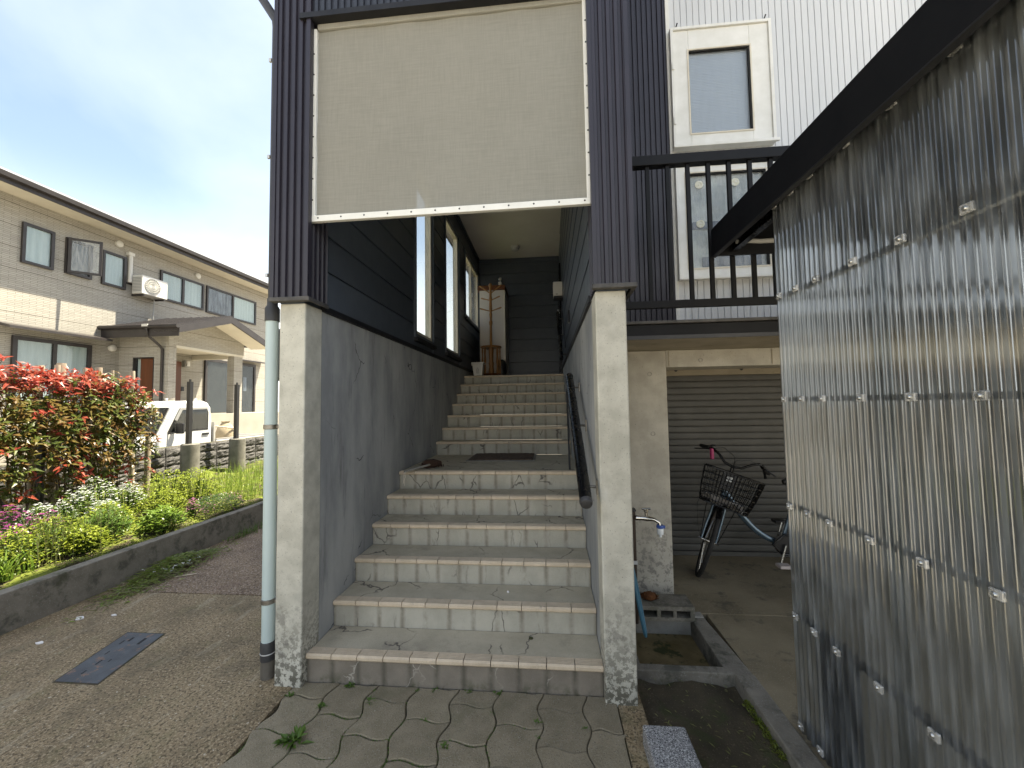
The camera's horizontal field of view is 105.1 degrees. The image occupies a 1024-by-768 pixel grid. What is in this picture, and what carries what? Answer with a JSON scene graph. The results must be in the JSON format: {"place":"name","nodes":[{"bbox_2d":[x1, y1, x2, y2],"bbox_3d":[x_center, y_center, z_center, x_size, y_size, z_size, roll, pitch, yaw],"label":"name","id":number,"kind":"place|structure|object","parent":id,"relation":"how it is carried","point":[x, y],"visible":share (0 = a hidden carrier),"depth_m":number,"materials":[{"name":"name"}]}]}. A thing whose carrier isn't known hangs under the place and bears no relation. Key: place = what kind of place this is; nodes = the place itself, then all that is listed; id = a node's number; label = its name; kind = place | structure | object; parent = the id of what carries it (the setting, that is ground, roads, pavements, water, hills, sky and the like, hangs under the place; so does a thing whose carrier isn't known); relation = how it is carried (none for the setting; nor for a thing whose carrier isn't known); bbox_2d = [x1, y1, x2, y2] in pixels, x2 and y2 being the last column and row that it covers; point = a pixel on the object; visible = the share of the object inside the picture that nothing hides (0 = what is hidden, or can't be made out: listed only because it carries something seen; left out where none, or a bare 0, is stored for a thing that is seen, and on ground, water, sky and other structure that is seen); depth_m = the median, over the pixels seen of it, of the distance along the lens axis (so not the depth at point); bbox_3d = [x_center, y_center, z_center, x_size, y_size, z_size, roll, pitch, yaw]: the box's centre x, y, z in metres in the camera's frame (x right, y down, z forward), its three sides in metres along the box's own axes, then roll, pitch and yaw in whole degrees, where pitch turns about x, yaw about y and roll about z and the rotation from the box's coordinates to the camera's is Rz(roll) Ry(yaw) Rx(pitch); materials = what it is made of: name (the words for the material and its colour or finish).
{"place":"outdoors","nodes":[
{"label":"outdoors","id":0,"kind":"place"},
{"bbox_2d":[0,456,277,589],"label":"garden bed","id":1,"kind":"object","parent":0,"point":[46,569],"visible":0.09,"depth_m":4.17,"materials":[{"name":"plant"}]},
{"bbox_2d":[0,546,33,581],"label":"strap leaf plant","id":2,"kind":"object","parent":1,"relation":"on","point":[5,568],"visible":0.99,"depth_m":3.04,"materials":[{"name":"plant"}]},
{"bbox_2d":[0,524,34,557],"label":"purple flower plant","id":3,"kind":"object","parent":1,"relation":"on","point":[2,531],"visible":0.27,"depth_m":3.36,"materials":[{"name":"green plant"}]},
{"bbox_2d":[0,505,37,547],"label":"purple flower plant","id":4,"kind":"object","parent":1,"relation":"on","point":[12,514],"visible":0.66,"depth_m":3.52,"materials":[{"name":"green plant"}]},
{"bbox_2d":[0,525,46,573],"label":"lime clump","id":5,"kind":"object","parent":1,"relation":"on","point":[16,548],"visible":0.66,"depth_m":3.21,"materials":[{"name":"green plant"}]},
{"bbox_2d":[0,354,48,505],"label":"photinia shrub","id":6,"kind":"object","parent":1,"relation":"on","point":[11,450],"visible":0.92,"depth_m":3.75,"materials":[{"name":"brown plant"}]},
{"bbox_2d":[22,365,44,518],"bbox_3d":[-5.251,0.681,4.302,0.089,1.781,0.120,-1,-3,5],"label":"wooden stake","id":7,"kind":"object","parent":1,"relation":"on","point":[29,485],"visible":0.31,"depth_m":4.26,"materials":[{"name":"brown wood"}]},
{"bbox_2d":[17,503,60,526],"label":"candytuft clump","id":8,"kind":"object","parent":1,"relation":"on","point":[38,509],"visible":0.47,"depth_m":3.82,"materials":[{"name":"white plant"}]},
{"bbox_2d":[33,397,46,519],"bbox_3d":[-4.990,0.850,4.151,0.068,1.420,0.065,-1,-3,5],"label":"hedge post","id":9,"kind":"object","parent":1,"relation":"on","point":[39,480],"visible":0.35,"depth_m":4.13,"materials":[{"name":"brown wood"}]},
{"bbox_2d":[0,360,89,534],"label":"photinia shrub","id":10,"kind":"object","parent":1,"relation":"on","point":[38,380],"visible":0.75,"depth_m":3.98,"materials":[{"name":"red plant"}]},
{"bbox_2d":[29,509,69,539],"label":"purple flower plant","id":11,"kind":"object","parent":1,"relation":"on","point":[42,516],"visible":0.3,"depth_m":3.68,"materials":[{"name":"green plant"}]},
{"bbox_2d":[0,506,102,571],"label":"wispy weeds","id":12,"kind":"object","parent":1,"relation":"on","point":[45,532],"visible":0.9,"depth_m":3.34,"materials":[{"name":"green plant"}]},
{"bbox_2d":[10,514,92,560],"bbox_3d":[-4.086,1.345,3.507,0.506,0.354,0.553,-1,-3,5],"label":"lime clump","id":13,"kind":"object","parent":1,"relation":"on","point":[48,535],"visible":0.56,"depth_m":3.43,"materials":[{"name":"green plant"}]},
{"bbox_2d":[43,363,66,514],"bbox_3d":[-5.228,0.668,4.484,0.090,1.827,0.144,-2,-3,20],"label":"wooden stake","id":14,"kind":"object","parent":1,"relation":"on","point":[63,369],"visible":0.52,"depth_m":4.43,"materials":[{"name":"brown wood"}]},
{"bbox_2d":[54,365,60,513],"bbox_3d":[-5.227,0.681,4.498,0.060,1.801,0.106,0,-3,-13],"label":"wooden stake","id":15,"kind":"object","parent":1,"relation":"on","point":[58,368],"visible":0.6,"depth_m":4.50,"materials":[{"name":"brown wood"}]},
{"bbox_2d":[3,365,117,516],"bbox_3d":[-4.969,0.667,4.355,0.824,1.758,0.712,-1,-3,5],"label":"photinia shrub","id":16,"kind":"object","parent":1,"relation":"on","point":[71,388],"visible":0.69,"depth_m":4.29,"materials":[{"name":"red plant"}]},
{"bbox_2d":[51,486,100,528],"bbox_3d":[-4.538,1.303,4.077,0.406,0.452,0.415,-1,-3,5],"label":"candytuft clump","id":17,"kind":"object","parent":1,"relation":"on","point":[73,501],"visible":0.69,"depth_m":4.05,"materials":[{"name":"white plant"}]},
{"bbox_2d":[31,493,124,556],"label":"wispy weeds","id":18,"kind":"object","parent":1,"relation":"on","point":[99,517],"visible":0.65,"depth_m":3.71,"materials":[{"name":"green plant"}]},
{"bbox_2d":[54,523,111,554],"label":"lime clump","id":19,"kind":"object","parent":1,"relation":"on","point":[84,543],"visible":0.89,"depth_m":3.53,"materials":[{"name":"green plant"}]},
{"bbox_2d":[87,367,102,498],"bbox_3d":[-5.192,0.695,4.880,0.071,1.810,0.090,-3,-4,41],"label":"wooden stake","id":20,"kind":"object","parent":1,"relation":"on","point":[101,370],"visible":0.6,"depth_m":4.86,"materials":[{"name":"brown wood"}]},
{"bbox_2d":[45,366,147,514],"bbox_3d":[-4.941,0.678,4.655,0.807,1.728,0.718,-1,-3,5],"label":"photinia shrub","id":21,"kind":"object","parent":1,"relation":"on","point":[92,471],"visible":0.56,"depth_m":4.58,"materials":[{"name":"red plant"}]},
{"bbox_2d":[75,476,123,514],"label":"candytuft clump","id":22,"kind":"object","parent":1,"relation":"on","point":[110,489],"visible":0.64,"depth_m":4.33,"materials":[{"name":"white plant"}]},
{"bbox_2d":[81,499,121,520],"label":"candytuft clump","id":23,"kind":"object","parent":1,"relation":"on","point":[105,501],"visible":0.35,"depth_m":4.16,"materials":[{"name":"white plant"}]},
{"bbox_2d":[76,501,137,530],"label":"lime clump","id":24,"kind":"object","parent":1,"relation":"on","point":[126,507],"visible":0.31,"depth_m":4.08,"materials":[{"name":"green plant"}]},
{"bbox_2d":[82,504,133,541],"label":"leafy plant","id":25,"kind":"object","parent":1,"relation":"on","point":[112,529],"visible":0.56,"depth_m":3.88,"materials":[{"name":"green plant"}]},
{"bbox_2d":[69,378,167,498],"bbox_3d":[-4.934,0.734,4.885,0.805,1.656,0.718,-1,-3,5],"label":"photinia shrub","id":26,"kind":"object","parent":1,"relation":"on","point":[113,425],"visible":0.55,"depth_m":4.84,"materials":[{"name":"green plant"}]},
{"bbox_2d":[110,481,149,514],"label":"candytuft clump","id":27,"kind":"object","parent":1,"relation":"on","point":[133,495],"visible":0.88,"depth_m":4.56,"materials":[{"name":"white plant"}]},
{"bbox_2d":[129,371,134,498],"bbox_3d":[-5.154,0.723,5.320,0.058,1.801,0.107,-1,-3,-5],"label":"wooden stake","id":28,"kind":"object","parent":1,"relation":"on","point":[132,373],"visible":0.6,"depth_m":5.31,"materials":[{"name":"brown wood"}]},
{"bbox_2d":[2,473,277,586],"bbox_3d":[-4.351,1.489,4.358,1.565,0.280,4.860,-1,-3,5],"label":"ground cover","id":29,"kind":"object","parent":1,"relation":"on","point":[29,561],"visible":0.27,"depth_m":4.24,"materials":[{"name":"green plant"}]},
{"bbox_2d":[143,432,151,496],"bbox_3d":[-4.885,1.131,5.253,0.068,0.970,0.065,-1,-3,5],"label":"hedge post","id":30,"kind":"object","parent":1,"relation":"on","point":[148,452],"visible":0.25,"depth_m":5.24,"materials":[{"name":"brown wood"}]},
{"bbox_2d":[37,499,261,568],"bbox_3d":[-3.682,1.576,4.346,0.250,0.097,2.314,-1,-3,5],"label":"moss carpet","id":31,"kind":"object","parent":1,"relation":"on","point":[132,542],"visible":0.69,"depth_m":3.77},
{"bbox_2d":[134,503,188,533],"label":"leafy plant","id":32,"kind":"object","parent":1,"relation":"on","point":[169,517],"visible":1,"depth_m":4.20,"materials":[{"name":"green plant"}]},
{"bbox_2d":[132,486,190,519],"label":"lime clump","id":33,"kind":"object","parent":1,"relation":"on","point":[174,501],"visible":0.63,"depth_m":4.57,"materials":[{"name":"green plant"}]},
{"bbox_2d":[139,468,191,507],"bbox_3d":[-4.402,1.331,4.993,0.550,0.494,0.578,-1,-3,5],"label":"lime clump","id":34,"kind":"object","parent":1,"relation":"on","point":[166,480],"visible":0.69,"depth_m":4.96,"materials":[{"name":"green plant"}]},
{"bbox_2d":[179,379,199,479],"bbox_3d":[-5.284,0.903,6.448,0.280,1.960,0.280,-1,-3,5],"label":"concrete post","id":35,"kind":"object","parent":1,"relation":"on","point":[189,454],"visible":0.78,"depth_m":6.39,"materials":[{"name":"grey concrete"}]},
{"bbox_2d":[186,497,199,518],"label":"pink flower plant","id":36,"kind":"object","parent":1,"relation":"on","point":[192,508],"visible":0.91,"depth_m":4.70,"materials":[{"name":"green plant"}]},
{"bbox_2d":[170,466,221,503],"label":"lime clump","id":37,"kind":"object","parent":1,"relation":"on","point":[198,481],"visible":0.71,"depth_m":5.28,"materials":[{"name":"green plant"}]},
{"bbox_2d":[134,458,277,501],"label":"tall grass","id":38,"kind":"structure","parent":1,"relation":"on","point":[256,471],"depth_m":6.01,"materials":[{"name":"plant"}]},
{"bbox_2d":[186,491,245,516],"bbox_3d":[-3.766,1.514,5.009,0.599,0.234,0.689,-1,-3,5],"label":"phlox mound","id":39,"kind":"object","parent":1,"relation":"on","point":[219,498],"visible":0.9,"depth_m":4.98,"materials":[{"name":"green plant"}]},
{"bbox_2d":[228,383,245,472],"bbox_3d":[-5.194,0.953,7.422,0.290,1.960,0.290,-1,-3,5],"label":"concrete post","id":40,"kind":"object","parent":1,"relation":"on","point":[237,450],"visible":0.71,"depth_m":7.36,"materials":[{"name":"grey concrete"}]},
{"bbox_2d":[0,591,291,767],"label":"driveway","id":41,"kind":"structure","parent":0,"point":[189,689],"depth_m":2.21,"materials":[{"name":"concrete"}]},
{"bbox_2d":[52,632,165,684],"bbox_3d":[-2.543,1.741,2.508,0.290,0.015,0.570,-1,-3,-6],"label":"manhole cover","id":42,"kind":"object","parent":41,"relation":"on","point":[102,665],"visible":1,"depth_m":2.46,"materials":[{"name":"metal"},{"name":"dirt"}]},
{"bbox_2d":[61,536,242,622],"bbox_3d":[-3.271,1.761,3.856,0.629,0.153,1.935,-1,-3,5],"label":"weed heap","id":43,"kind":"object","parent":41,"relation":"on","point":[151,572],"visible":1,"depth_m":3.62,"materials":[{"name":"green plant"}]},
{"bbox_2d":[259,0,279,680],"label":"drain pipe","id":44,"kind":"object","parent":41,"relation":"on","point":[268,599],"visible":0.88,"depth_m":2.33,"materials":[{"name":"metal"}]},
{"bbox_2d":[107,524,276,595],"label":"pebble driveway","id":45,"kind":"structure","parent":0,"point":[236,569],"depth_m":3.72,"materials":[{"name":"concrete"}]},
{"bbox_2d":[210,521,262,548],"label":"weed tuft","id":46,"kind":"object","parent":45,"relation":"on","point":[255,528],"visible":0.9,"depth_m":4.89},
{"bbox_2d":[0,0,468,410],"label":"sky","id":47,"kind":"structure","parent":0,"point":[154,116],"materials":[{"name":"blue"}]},
{"bbox_2d":[219,682,631,767],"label":"paving","id":48,"kind":"structure","parent":0,"point":[464,718],"depth_m":1.89,"materials":[{"name":"concrete"}]},
{"bbox_2d":[271,724,314,749],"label":"weed","id":49,"kind":"object","parent":48,"relation":"on","point":[298,733],"visible":1,"depth_m":1.84,"materials":[{"name":"plant"}]},
{"bbox_2d":[238,699,535,767],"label":"joint moss","id":50,"kind":"object","parent":48,"relation":"on","point":[382,740],"visible":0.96,"depth_m":1.84,"materials":[{"name":"plant"}]},
{"bbox_2d":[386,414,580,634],"bbox_3d":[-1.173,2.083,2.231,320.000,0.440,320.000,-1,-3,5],"label":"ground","id":51,"kind":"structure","parent":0,"point":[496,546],"depth_m":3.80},
{"bbox_2d":[0,496,277,635],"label":"garden kerb","id":52,"kind":"structure","parent":51,"relation":"on","point":[27,602],"depth_m":3.41,"materials":[{"name":"concrete"}]},
{"bbox_2d":[0,436,277,510],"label":"block wall","id":53,"kind":"structure","parent":51,"relation":"on","point":[213,454],"depth_m":6.51,"materials":[{"name":"concrete"}]},
{"bbox_2d":[268,0,925,706],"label":"house","id":54,"kind":"structure","parent":51,"relation":"on","point":[370,382],"depth_m":3.19,"materials":[{"name":"concrete"}]},
{"bbox_2d":[413,216,436,349],"bbox_3d":[-1.045,-1.481,4.592,0.120,2.070,0.720,-1,-3,5],"label":"window","id":55,"kind":"structure","parent":54,"relation":"in","point":[428,340],"depth_m":4.85,"materials":[{"name":"white"}]},
{"bbox_2d":[312,0,590,223],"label":"sun screen","id":56,"kind":"object","parent":54,"relation":"attached to","point":[469,110],"visible":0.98,"depth_m":2.31,"materials":[{"name":"fabric"}]},
{"bbox_2d":[444,215,461,361],"bbox_3d":[-0.922,-1.413,5.940,0.120,2.070,0.910,-1,-3,5],"label":"window","id":57,"kind":"structure","parent":54,"relation":"in","point":[455,354],"depth_m":6.28,"materials":[{"name":"white"}]},
{"bbox_2d":[306,374,603,696],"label":"staircase","id":58,"kind":"structure","parent":54,"relation":"attached to","point":[471,507],"depth_m":2.75,"materials":[{"name":"tile"}]},
{"bbox_2d":[403,459,443,485],"bbox_3d":[-0.888,0.838,3.787,0.177,0.181,0.523,-3,-4,35],"label":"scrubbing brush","id":59,"kind":"object","parent":58,"relation":"on","point":[430,463],"visible":1,"depth_m":3.87,"materials":[{"name":"brown wood"}]},
{"bbox_2d":[471,362,484,375],"bbox_3d":[-0.590,-0.251,6.851,0.224,0.242,0.200,-1,-3,5],"label":"flower pot","id":60,"kind":"object","parent":58,"relation":"on","point":[478,368],"visible":0.98,"depth_m":6.77,"materials":[{"name":"ceramic"}]},
{"bbox_2d":[479,283,501,375],"bbox_3d":[-0.388,-0.988,7.191,0.419,1.738,0.400,-1,-3,5],"label":"coat rack","id":61,"kind":"object","parent":58,"relation":"on","point":[490,347],"visible":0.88,"depth_m":7.16,"materials":[{"name":"brown wood"}]},
{"bbox_2d":[477,285,508,374],"bbox_3d":[-0.358,-0.984,7.852,0.540,1.805,0.680,-1,-3,5],"label":"shoe cabinet","id":62,"kind":"object","parent":58,"relation":"on","point":[500,332],"visible":0.69,"depth_m":7.55,"materials":[{"name":"white wood"}]},
{"bbox_2d":[466,453,536,460],"bbox_3d":[-0.104,0.844,4.549,0.760,0.024,0.580,-1,-3,5],"label":"door mat","id":63,"kind":"object","parent":58,"relation":"on","point":[503,457],"depth_m":4.46,"materials":[{"name":"black rubber"}]},
{"bbox_2d":[501,359,506,374],"bbox_3d":[-0.195,-0.283,7.339,0.200,0.345,0.200,-1,-3,5],"label":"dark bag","id":64,"kind":"object","parent":58,"relation":"on","point":[503,367],"visible":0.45,"depth_m":7.26,"materials":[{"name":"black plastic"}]},
{"bbox_2d":[566,391,570,469],"bbox_3d":[0.573,0.439,4.002,0.018,0.756,0.679,-1,-3,7],"label":"thin rod","id":65,"kind":"object","parent":58,"relation":"on","point":[568,432],"visible":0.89,"depth_m":3.95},
{"bbox_2d":[464,248,479,332],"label":"window","id":66,"kind":"structure","parent":54,"relation":"in","point":[472,269],"depth_m":7.56,"materials":[{"name":"white"}]},
{"bbox_2d":[553,282,565,347],"bbox_3d":[0.714,-1.063,5.976,0.146,1.164,0.884,-1,-3,5],"label":"wall box","id":67,"kind":"object","parent":54,"relation":"attached to","point":[557,291],"visible":0.99,"depth_m":6.24,"materials":[{"name":"plastic"}]},
{"bbox_2d":[557,263,562,373],"bbox_3d":[0.895,-1.118,7.453,0.084,1.987,1.160,-1,-3,5],"label":"entrance door","id":68,"kind":"structure","parent":54,"relation":"in","point":[559,274],"depth_m":6.92,"materials":[{"name":"black paint"}]},
{"bbox_2d":[556,311,565,360],"bbox_3d":[0.741,-0.776,5.946,0.098,1.002,1.478,-1,-3,5],"label":"handrail","id":69,"kind":"object","parent":54,"relation":"attached to","point":[561,353],"visible":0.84,"depth_m":5.75,"materials":[{"name":"metal"}]},
{"bbox_2d":[565,373,597,508],"bbox_3d":[0.465,0.275,2.720,0.118,0.815,1.386,-1,-3,5],"label":"handrail","id":70,"kind":"object","parent":54,"relation":"attached to","point":[585,495],"visible":0.99,"depth_m":2.41,"materials":[{"name":"metal"}]},
{"bbox_2d":[626,145,789,309],"bbox_3d":[3.202,-1.028,2.466,5.007,1.145,0.070,-1,-3,5],"label":"balcony railing","id":71,"kind":"object","parent":54,"relation":"attached to","point":[726,158],"visible":0.24,"depth_m":2.63,"materials":[{"name":"black metal"}]},
{"bbox_2d":[668,18,779,151],"bbox_3d":[1.767,-2.516,3.306,0.838,1.072,0.089,-1,-3,5],"label":"window","id":72,"kind":"structure","parent":54,"relation":"in","point":[722,88],"depth_m":3.32,"materials":[{"name":"white metal"}]},
{"bbox_2d":[673,161,774,280],"bbox_3d":[1.776,-1.357,3.246,0.815,0.994,0.089,-1,-3,5],"label":"window","id":73,"kind":"structure","parent":54,"relation":"in","point":[697,180],"depth_m":3.28,"materials":[{"name":"glass"}]},
{"bbox_2d":[666,374,789,556],"bbox_3d":[3.423,0.795,3.914,4.300,1.836,0.045,-1,-3,5],"label":"roller shutter","id":74,"kind":"object","parent":54,"relation":"attached to","point":[738,434],"depth_m":4.02,"materials":[{"name":"metal"}]},
{"bbox_3d":[0.765,1.445,2.649,0.052,0.540,0.200,-1,-3,5],"label":"hose board","id":75,"kind":"object","parent":54,"relation":"attached to","visible":0},
{"bbox_2d":[634,569,646,637],"bbox_3d":[0.848,1.446,2.631,0.089,0.435,0.222,-1,-3,10],"label":"garden hose","id":76,"kind":"object","parent":75,"relation":"hanging from","point":[640,609],"visible":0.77,"depth_m":2.54,"materials":[{"name":"rubber"}]},
{"bbox_2d":[618,693,649,767],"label":"mossy strip","id":77,"kind":"object","parent":51,"relation":"on","point":[633,720],"depth_m":1.88,"materials":[{"name":"concrete"}]},
{"bbox_2d":[636,612,752,687],"bbox_3d":[1.070,1.753,2.585,0.671,0.168,0.672,-1,-3,5],"label":"ground sink","id":78,"kind":"object","parent":51,"relation":"on","point":[698,649],"visible":0.44,"depth_m":2.55,"materials":[{"name":"concrete"}]},
{"bbox_2d":[632,508,664,623],"bbox_3d":[0.956,1.306,2.820,0.289,0.830,0.089,-2,-3,24],"label":"water tap","id":79,"kind":"object","parent":78,"relation":"on","point":[660,528],"visible":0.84,"depth_m":2.82,"materials":[{"name":"metal"}]},
{"bbox_2d":[637,679,790,767],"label":"dirt patch","id":80,"kind":"object","parent":51,"relation":"on","point":[707,701],"visible":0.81,"depth_m":1.98,"materials":[{"name":"soil"}]},
{"bbox_2d":[643,725,701,767],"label":"granite block","id":81,"kind":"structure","parent":80,"relation":"on","point":[668,746],"depth_m":1.69,"materials":[{"name":"stone"}]},
{"bbox_2d":[742,699,786,760],"bbox_3d":[1.213,1.668,1.907,0.096,0.034,0.361,-1,-3,5],"label":"curb moss","id":82,"kind":"object","parent":80,"relation":"on","point":[770,737],"visible":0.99,"depth_m":1.89,"materials":[{"name":"plant"}]},
{"bbox_2d":[735,674,824,767],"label":"curb","id":83,"kind":"structure","parent":51,"relation":"on","point":[792,744],"depth_m":1.88,"materials":[{"name":"concrete"}]},
{"bbox_2d":[640,591,658,600],"bbox_3d":[1.026,1.573,2.921,0.139,0.053,0.096,-1,-3,5],"label":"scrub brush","id":84,"kind":"object","parent":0,"point":[649,595],"visible":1,"depth_m":2.90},
{"bbox_2d":[673,555,831,767],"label":"garage floor","id":85,"kind":"structure","parent":0,"point":[743,605],"depth_m":2.93,"materials":[{"name":"concrete"}]},
{"bbox_2d":[638,593,694,621],"bbox_3d":[1.113,1.647,2.897,0.390,0.100,0.193,-1,-3,5],"label":"hollow block","id":86,"kind":"object","parent":85,"relation":"on","point":[673,607],"depth_m":2.82,"materials":[{"name":"concrete"}]},
{"bbox_2d":[694,444,790,577],"bbox_3d":[2.384,1.132,3.377,1.556,1.173,0.658,-2,-3,15],"label":"bicycle","id":87,"kind":"object","parent":85,"relation":"on","point":[717,513],"visible":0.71,"depth_m":3.46,"materials":[{"name":"metal"}]},
{"bbox_2d":[703,492,742,513],"bbox_3d":[1.824,1.017,3.400,0.315,0.166,0.217,-2,-3,26],"label":"cloth","id":88,"kind":"object","parent":87,"relation":"in","point":[726,503],"visible":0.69,"depth_m":3.36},
{"bbox_2d":[711,0,1023,767],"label":"shelter","id":89,"kind":"object","parent":85,"relation":"on","point":[877,209],"visible":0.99,"depth_m":1.26,"materials":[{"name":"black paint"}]},
{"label":"neighbour lot","id":90,"kind":"structure","parent":0,"visible":0},
{"bbox_2d":[0,166,267,465],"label":"neighbour house","id":91,"kind":"structure","parent":90,"relation":"on","point":[67,297],"depth_m":9.92,"materials":[{"name":"stone"}]},
{"bbox_2d":[20,221,55,270],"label":"window","id":92,"kind":"structure","parent":91,"relation":"in","point":[37,248],"depth_m":8.54,"materials":[{"name":"glass"}]},
{"bbox_2d":[8,335,91,412],"bbox_3d":[-10.267,-0.122,8.760,0.100,1.700,1.410,-1,-3,5],"label":"window","id":93,"kind":"structure","parent":91,"relation":"in","point":[34,351],"depth_m":8.70,"materials":[{"name":"glass"}]},
{"bbox_2d":[64,237,102,279],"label":"window","id":94,"kind":"structure","parent":91,"relation":"in","point":[78,259],"depth_m":9.28,"materials":[{"name":"glass"}]},
{"bbox_2d":[101,249,126,289],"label":"window","id":95,"kind":"structure","parent":91,"relation":"in","point":[114,266],"depth_m":10.05,"materials":[{"name":"glass"}]},
{"bbox_2d":[140,358,152,401],"bbox_3d":[-9.364,0.074,10.091,0.410,1.460,0.040,-1,-3,5],"label":"entrance door","id":96,"kind":"structure","parent":91,"relation":"in","point":[146,374],"depth_m":10.09,"materials":[{"name":"wood"}]},
{"bbox_2d":[126,252,167,319],"bbox_3d":[-9.951,-2.625,10.688,0.381,1.691,0.850,-1,-3,5],"label":"air conditioner","id":97,"kind":"object","parent":91,"relation":"on","point":[155,290],"visible":1,"depth_m":10.51,"materials":[{"name":"grey"}]},
{"bbox_2d":[175,361,181,400],"bbox_3d":[-9.977,0.111,11.683,0.039,1.570,0.200,-1,-3,5],"label":"porch door","id":98,"kind":"structure","parent":91,"relation":"in","point":[178,364],"depth_m":11.71,"materials":[{"name":"wood"}]},
{"bbox_2d":[160,270,204,310],"bbox_3d":[-10.033,-2.822,11.937,0.100,0.845,1.420,-1,-3,5],"label":"window","id":99,"kind":"structure","parent":91,"relation":"in","point":[180,289],"depth_m":11.93,"materials":[{"name":"glass"}]},
{"bbox_2d":[203,360,255,412],"bbox_3d":[-9.786,0.107,13.687,0.060,1.760,2.180,-1,-3,5],"label":"window","id":100,"kind":"structure","parent":91,"relation":"in","point":[215,371],"depth_m":13.30,"materials":[{"name":"glass"}]},
{"bbox_2d":[205,285,256,324],"bbox_3d":[-9.860,-2.719,13.827,0.100,0.880,2.160,-1,-3,5],"label":"window","id":101,"kind":"structure","parent":91,"relation":"in","point":[219,302],"depth_m":13.70,"materials":[{"name":"glass"}]},
{"bbox_2d":[76,398,263,456],"bbox_3d":[-7.137,1.241,8.835,1.614,1.800,3.505,-1,-3,5],"label":"pickup truck","id":102,"kind":"object","parent":90,"relation":"on","point":[172,430],"visible":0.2,"depth_m":7.82,"materials":[{"name":"white metal"}]},
{"bbox_2d":[215,421,232,437],"bbox_3d":[-7.092,1.221,9.704,0.420,0.600,0.409,-1,-3,5],"label":"sack","id":103,"kind":"object","parent":102,"relation":"on","point":[223,432],"visible":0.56,"depth_m":9.57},
{"bbox_2d":[89,411,278,435],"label":"terrace","id":104,"kind":"structure","parent":90,"relation":"on","point":[251,422],"depth_m":11.95,"materials":[{"name":"concrete"}]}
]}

